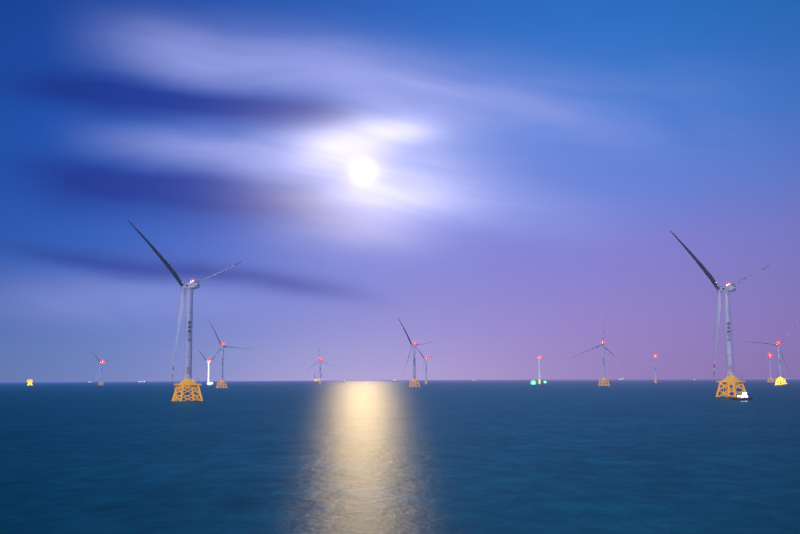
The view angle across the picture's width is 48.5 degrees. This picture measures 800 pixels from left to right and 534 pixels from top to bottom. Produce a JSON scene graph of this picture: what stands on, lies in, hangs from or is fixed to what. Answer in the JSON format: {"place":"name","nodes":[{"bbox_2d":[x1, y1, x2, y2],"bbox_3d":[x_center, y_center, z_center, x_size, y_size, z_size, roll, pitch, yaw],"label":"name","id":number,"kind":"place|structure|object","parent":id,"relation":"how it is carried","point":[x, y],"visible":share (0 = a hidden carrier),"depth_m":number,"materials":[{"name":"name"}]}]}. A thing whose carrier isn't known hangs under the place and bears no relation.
{"place":"outdoors","nodes":[
{"label":"outdoors","id":0,"kind":"place"},
{"bbox_2d":[0,378,799,533],"bbox_3d":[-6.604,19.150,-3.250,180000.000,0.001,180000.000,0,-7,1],"label":"sea","id":1,"kind":"structure","parent":0,"point":[616,456],"depth_m":222.96,"materials":[{"name":"liquid"}]},
{"bbox_2d":[93,353,111,384],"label":"turbine","id":2,"kind":"object","parent":1,"relation":"in","point":[101,363],"visible":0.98,"depth_m":4314.81,"materials":[{"name":"plastic"}]},
{"bbox_2d":[129,221,241,402],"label":"turbine","id":3,"kind":"object","parent":1,"relation":"in","point":[190,287],"visible":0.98,"depth_m":829.96,"materials":[{"name":"metal"}]},
{"bbox_2d":[198,350,216,382],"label":"turbine","id":4,"kind":"object","parent":1,"relation":"in","point":[209,360],"visible":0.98,"depth_m":4116.30,"materials":[{"name":"plastic"}]},
{"bbox_2d":[205,316,253,387],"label":"turbine","id":5,"kind":"object","parent":1,"relation":"in","point":[222,353],"visible":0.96,"depth_m":2271.51,"materials":[{"name":"plastic"}]},
{"bbox_2d":[309,346,331,384],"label":"turbine","id":6,"kind":"object","parent":1,"relation":"in","point":[320,359],"visible":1,"depth_m":3983.55,"materials":[{"name":"plastic"}]},
{"bbox_2d":[398,318,430,386],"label":"turbine","id":7,"kind":"object","parent":1,"relation":"in","point":[414,367],"visible":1,"depth_m":2288.79,"materials":[{"name":"plastic"}]},
{"bbox_2d":[415,346,437,383],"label":"turbine","id":8,"kind":"object","parent":1,"relation":"in","point":[425,362],"visible":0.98,"depth_m":3837.80,"materials":[{"name":"plastic"}]},
{"bbox_2d":[532,337,540,383],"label":"turbine","id":9,"kind":"object","parent":1,"relation":"in","point":[538,358],"visible":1,"depth_m":3726.95,"materials":[{"name":"metal"}]},
{"bbox_2d":[583,318,624,385],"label":"turbine","id":10,"kind":"object","parent":1,"relation":"in","point":[603,366],"visible":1,"depth_m":2299.88,"materials":[{"name":"metal"}]},
{"bbox_2d":[646,342,656,382],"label":"turbine","id":11,"kind":"object","parent":1,"relation":"in","point":[655,380],"visible":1,"depth_m":3713.49,"materials":[{"name":"metal"}]},
{"bbox_2d":[671,231,769,397],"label":"turbine","id":12,"kind":"object","parent":1,"relation":"in","point":[726,290],"visible":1,"depth_m":888.38,"materials":[{"name":"metal"}]},
{"bbox_2d":[730,392,752,399],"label":"tugboat","id":13,"kind":"object","parent":1,"relation":"on","point":[743,396],"visible":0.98,"depth_m":780.83},
{"bbox_2d":[767,342,774,382],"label":"turbine","id":14,"kind":"object","parent":1,"relation":"in","point":[770,366],"visible":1,"depth_m":3714.89,"materials":[{"name":"metal"}]},
{"bbox_2d":[754,322,797,384],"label":"turbine","id":15,"kind":"object","parent":1,"relation":"in","point":[779,363],"visible":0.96,"depth_m":2390.29,"materials":[{"name":"metal"}]},
{"bbox_2d":[0,0,799,381],"label":"sky","id":16,"kind":"structure","parent":0,"point":[488,178],"materials":[{"name":"blue"}]}
]}

